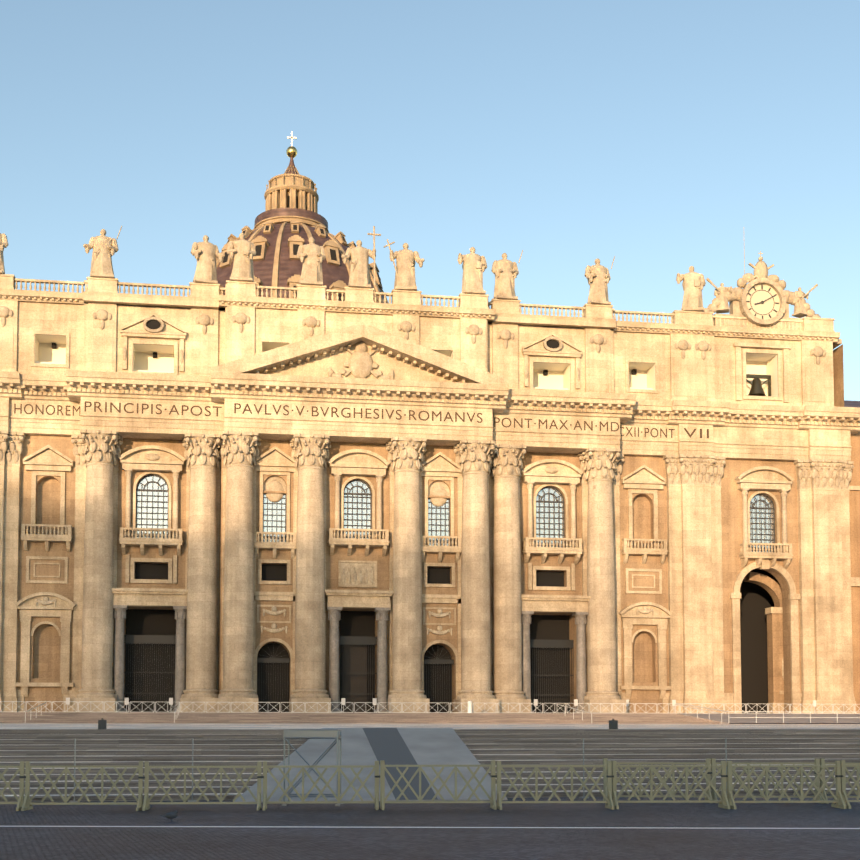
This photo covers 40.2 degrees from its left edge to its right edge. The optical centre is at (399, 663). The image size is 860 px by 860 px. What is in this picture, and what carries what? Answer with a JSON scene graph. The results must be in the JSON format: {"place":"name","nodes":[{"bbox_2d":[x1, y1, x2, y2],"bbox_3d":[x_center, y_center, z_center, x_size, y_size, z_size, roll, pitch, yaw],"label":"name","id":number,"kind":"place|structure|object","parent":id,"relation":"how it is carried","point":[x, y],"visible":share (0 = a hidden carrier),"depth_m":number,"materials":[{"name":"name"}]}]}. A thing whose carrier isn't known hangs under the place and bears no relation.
{"place":"outdoors","nodes":[
{"label":"outdoors","id":0,"kind":"place"},
{"bbox_2d":[281,729,342,805],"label":"gate","id":1,"kind":"structure","parent":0,"point":[337,738],"depth_m":30.82,"materials":[{"name":"grey metal"}]},
{"bbox_2d":[285,731,339,736],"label":"scaffold deck","id":2,"kind":"structure","parent":1,"relation":"attached to","point":[310,733],"depth_m":30.82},
{"bbox_2d":[124,635,573,712],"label":"entrance gates","id":3,"kind":"object","parent":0,"point":[343,640],"visible":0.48,"depth_m":126.06,"materials":[{"name":"black metal"}]},
{"bbox_2d":[0,429,853,489],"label":"column capitals","id":4,"kind":"object","parent":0,"point":[492,458],"visible":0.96,"depth_m":125.20,"materials":[{"name":"beige stone"}]},
{"bbox_2d":[0,795,859,859],"bbox_3d":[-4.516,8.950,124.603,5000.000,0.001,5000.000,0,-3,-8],"label":"piazza ground","id":5,"kind":"structure","parent":0,"point":[320,842],"depth_m":22.93,"materials":[{"name":"grey stone"}]},
{"bbox_2d":[160,810,177,821],"bbox_3d":[-5.044,3.332,25.679,0.410,0.246,0.149,0,-3,-8],"label":"pigeon","id":6,"kind":"object","parent":5,"relation":"on","point":[171,815],"visible":1,"depth_m":25.64,"materials":[{"name":"grey"}]},
{"bbox_2d":[234,728,507,801],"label":"ramp platform","id":7,"kind":"structure","parent":5,"relation":"on","point":[436,746],"depth_m":36.41,"materials":[{"name":"grey concrete"}]},
{"bbox_2d":[363,728,437,799],"bbox_3d":[-0.119,3.044,37.063,1.200,2.010,8.300,0,-3,-8],"label":"ramp center strip","id":8,"kind":"object","parent":7,"relation":"on","point":[389,746],"visible":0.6,"depth_m":37.15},
{"bbox_2d":[69,738,726,801],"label":"fence posts","id":9,"kind":"object","parent":5,"relation":"on","point":[192,800],"visible":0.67,"depth_m":32.67,"materials":[{"name":"silver metal"}]},
{"bbox_2d":[0,289,841,348],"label":"cornice","id":10,"kind":"structure","parent":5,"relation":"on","point":[128,301],"depth_m":124.95,"materials":[{"name":"stone"}]},
{"bbox_2d":[216,223,383,302],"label":"dome","id":11,"kind":"structure","parent":10,"relation":"on","point":[288,269],"depth_m":252.16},
{"bbox_2d":[254,174,328,232],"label":"dome lantern","id":12,"kind":"object","parent":11,"relation":"on","point":[280,188],"visible":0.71,"depth_m":267.91,"materials":[{"name":"beige stone"}]},
{"bbox_2d":[254,208,327,227],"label":"lantern base ring","id":13,"kind":"object","parent":12,"relation":"attached to","point":[291,212],"visible":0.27,"depth_m":264.98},
{"bbox_2d":[285,157,297,173],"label":"spire","id":14,"kind":"structure","parent":12,"relation":"on","point":[291,164],"depth_m":272.26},
{"bbox_2d":[286,146,296,157],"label":"orb","id":15,"kind":"object","parent":14,"relation":"on","point":[291,151],"visible":0.9,"depth_m":272.58,"materials":[{"name":"gold metal"}]},
{"bbox_2d":[287,131,296,145],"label":"cross","id":16,"kind":"object","parent":15,"relation":"on","point":[291,137],"visible":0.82,"depth_m":273.51,"materials":[{"name":"white metal"}]},
{"bbox_2d":[216,220,382,302],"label":"dormer window frames","id":17,"kind":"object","parent":11,"relation":"attached to","point":[294,280],"visible":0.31,"depth_m":253.64,"materials":[{"name":"beige stone"}]},
{"bbox_2d":[222,196,380,300],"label":"dome window openings","id":18,"kind":"object","parent":17,"relation":"in","point":[258,248],"visible":0.12,"depth_m":253.70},
{"bbox_2d":[216,166,387,302],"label":"dome ribs","id":19,"kind":"object","parent":11,"relation":"attached to","point":[275,277],"visible":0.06,"depth_m":256.54,"materials":[{"name":"beige stone"}]},
{"bbox_2d":[0,712,859,801],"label":"steps","id":20,"kind":"structure","parent":5,"relation":"on","point":[152,738],"depth_m":39.69,"materials":[{"name":"grey stone"}]},
{"bbox_2d":[73,463,625,712],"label":"columns","id":21,"kind":"structure","parent":20,"relation":"on","point":[96,689],"depth_m":122.89,"materials":[{"name":"beige stone"}]},
{"bbox_2d":[113,605,588,712],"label":"doorway columns","id":22,"kind":"structure","parent":20,"relation":"on","point":[119,615],"depth_m":123.78,"materials":[{"name":"grey stone"}]},
{"bbox_2d":[343,645,365,712],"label":"facade door leaves","id":23,"kind":"object","parent":20,"relation":"on","point":[346,689],"visible":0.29,"depth_m":127.26,"materials":[{"name":"brown metal"}]},
{"bbox_2d":[98,718,617,728],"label":"loudspeakers","id":24,"kind":"object","parent":20,"relation":"on","point":[102,723],"visible":1,"depth_m":40.26,"materials":[{"name":"grey"}]},
{"bbox_2d":[0,701,859,713],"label":"crowd barriers","id":25,"kind":"object","parent":20,"relation":"on","point":[588,704],"visible":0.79,"depth_m":117.78,"materials":[{"name":"white metal"}]},
{"bbox_2d":[17,344,843,713],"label":"facade walls","id":26,"kind":"structure","parent":20,"relation":"on","point":[45,652],"depth_m":126.82,"materials":[{"name":"beige stone"}]},
{"bbox_2d":[14,404,79,415],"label":"inscription lettering","id":27,"kind":"object","parent":26,"relation":"attached to","point":[42,411],"visible":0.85,"depth_m":122.57,"materials":[{"name":"brown"}]},
{"bbox_2d":[85,401,221,416],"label":"inscription","id":28,"kind":"object","parent":26,"relation":"attached to","point":[119,410],"visible":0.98,"depth_m":122.22,"materials":[{"name":"brown"}]},
{"bbox_2d":[234,403,482,422],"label":"inscription pavlvs bvrghesivs romanvs","id":29,"kind":"object","parent":26,"relation":"attached to","point":[389,416],"visible":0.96,"depth_m":123.92,"materials":[{"name":"brown"}]},
{"bbox_2d":[211,322,508,384],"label":"pediment","id":30,"kind":"structure","parent":26,"relation":"attached to","point":[402,358],"depth_m":123.38,"materials":[{"name":"beige stone"}]},
{"bbox_2d":[20,524,792,568],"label":"balconies","id":31,"kind":"structure","parent":26,"relation":"attached to","point":[745,554],"depth_m":124.97,"materials":[{"name":"beige stone"}]},
{"bbox_2d":[17,302,801,405],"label":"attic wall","id":32,"kind":"structure","parent":26,"relation":"on","point":[72,319],"depth_m":127.71,"materials":[{"name":"stone"}]},
{"bbox_2d":[34,334,777,396],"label":"attic windows","id":33,"kind":"structure","parent":32,"relation":"in","point":[556,377],"depth_m":131.73,"materials":[{"name":"beige"}]},
{"bbox_2d":[746,374,770,395],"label":"bell","id":34,"kind":"object","parent":33,"relation":"attached to","point":[756,384],"visible":0.71,"depth_m":135.93,"materials":[{"name":"black metal"}]},
{"bbox_2d":[0,274,834,331],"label":"facade balustrades","id":35,"kind":"object","parent":32,"relation":"on","point":[247,288],"visible":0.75,"depth_m":126.82,"materials":[{"name":"stone"}]},
{"bbox_2d":[0,226,705,310],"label":"statues","id":36,"kind":"object","parent":35,"relation":"on","point":[311,256],"visible":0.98,"depth_m":126.42,"materials":[{"name":"stone"}]},
{"bbox_2d":[703,250,820,329],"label":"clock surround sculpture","id":37,"kind":"object","parent":32,"relation":"on","point":[735,298],"visible":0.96,"depth_m":134.62,"materials":[{"name":"stone"}]},
{"bbox_2d":[746,284,779,319],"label":"clock face","id":38,"kind":"object","parent":37,"relation":"attached to","point":[767,306],"depth_m":134.85},
{"bbox_2d":[746,285,778,318],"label":"clock markings","id":39,"kind":"object","parent":38,"relation":"attached to","point":[761,302],"visible":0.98,"depth_m":134.76,"materials":[{"name":"grey"}]},
{"bbox_2d":[0,306,825,678],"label":"relief ornaments","id":40,"kind":"object","parent":26,"relation":"attached to","point":[360,364],"visible":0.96,"depth_m":125.37},
{"bbox_2d":[52,320,780,713],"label":"facade openings","id":41,"kind":"structure","parent":26,"relation":"in","point":[756,600],"depth_m":127.89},
{"bbox_2d":[136,474,774,551],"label":"facade window bars","id":42,"kind":"object","parent":41,"relation":"in","point":[431,513],"visible":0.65,"depth_m":126.62,"materials":[{"name":"grey metal"}]},
{"bbox_2d":[0,300,833,713],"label":"facade trim","id":43,"kind":"structure","parent":26,"relation":"attached to","point":[692,374],"depth_m":127.16,"materials":[{"name":"beige stone"}]},
{"bbox_2d":[0,463,855,713],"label":"pilasters","id":44,"kind":"object","parent":26,"relation":"attached to","point":[695,597],"visible":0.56,"depth_m":131.43,"materials":[{"name":"beige stone"}]},
{"bbox_2d":[0,370,859,460],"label":"entablature","id":45,"kind":"structure","parent":26,"relation":"attached to","point":[765,432],"depth_m":124.44,"materials":[{"name":"beige stone"}]},
{"bbox_2d":[66,698,815,712],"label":"white signs","id":46,"kind":"object","parent":26,"relation":"attached to","point":[374,700],"depth_m":123.53,"materials":[{"name":"grey"}]},
{"bbox_2d":[494,417,618,430],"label":"inscription","id":47,"kind":"object","parent":26,"relation":"attached to","point":[521,426],"visible":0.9,"depth_m":128.49,"materials":[{"name":"brown"}]},
{"bbox_2d":[620,427,674,437],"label":"inscription lettering","id":48,"kind":"object","parent":26,"relation":"attached to","point":[647,432],"visible":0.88,"depth_m":132.00,"materials":[{"name":"brown"}]},
{"bbox_2d":[684,428,708,437],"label":"inscription lettering","id":49,"kind":"object","parent":26,"relation":"attached to","point":[687,432],"visible":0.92,"depth_m":132.33,"materials":[{"name":"brown"}]},
{"bbox_2d":[25,702,859,723],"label":"step handrails","id":50,"kind":"object","parent":20,"relation":"on","point":[756,717],"visible":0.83,"depth_m":104.44,"materials":[{"name":"white metal"}]},
{"bbox_2d":[467,701,471,712],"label":"white bollard","id":51,"kind":"object","parent":20,"relation":"on","point":[469,706],"visible":0.9,"depth_m":117.25,"materials":[{"name":"white"}]},
{"bbox_2d":[677,713,859,723],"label":"side ramp","id":52,"kind":"structure","parent":20,"relation":"on","point":[715,717],"depth_m":109.84,"materials":[{"name":"grey stone"}]},
{"bbox_2d":[0,826,859,828],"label":"piazza line","id":53,"kind":"object","parent":5,"relation":"on","point":[429,827],"visible":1,"depth_m":24.04,"materials":[{"name":"white"}]},
{"bbox_2d":[0,758,859,810],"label":"barrier fence","id":54,"kind":"object","parent":5,"relation":"on","point":[841,796],"visible":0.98,"depth_m":29.74,"materials":[{"name":"beige"}]},
{"bbox_2d":[19,772,842,778],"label":"barrier straps","id":55,"kind":"object","parent":54,"relation":"on","point":[612,776],"visible":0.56,"depth_m":29.74,"materials":[{"name":"grey"}]},
{"bbox_2d":[849,432,859,712],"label":"palace wing","id":56,"kind":"structure","parent":5,"relation":"on","point":[854,503],"depth_m":136.01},
{"bbox_2d":[844,400,859,406],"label":"roof","id":57,"kind":"structure","parent":56,"relation":"on","point":[847,403],"depth_m":142.58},
{"bbox_2d":[849,486,859,586],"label":"string course","id":58,"kind":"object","parent":56,"relation":"attached to","point":[855,581],"depth_m":135.36,"materials":[{"name":"beige stone"}]},
{"bbox_2d":[0,0,859,400],"label":"sky","id":59,"kind":"structure","parent":0,"point":[663,138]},
{"bbox_2d":[124,469,788,552],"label":"facade window columns","id":60,"kind":"structure","parent":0,"point":[337,476],"depth_m":125.75,"materials":[{"name":"beige stone"}]}
]}

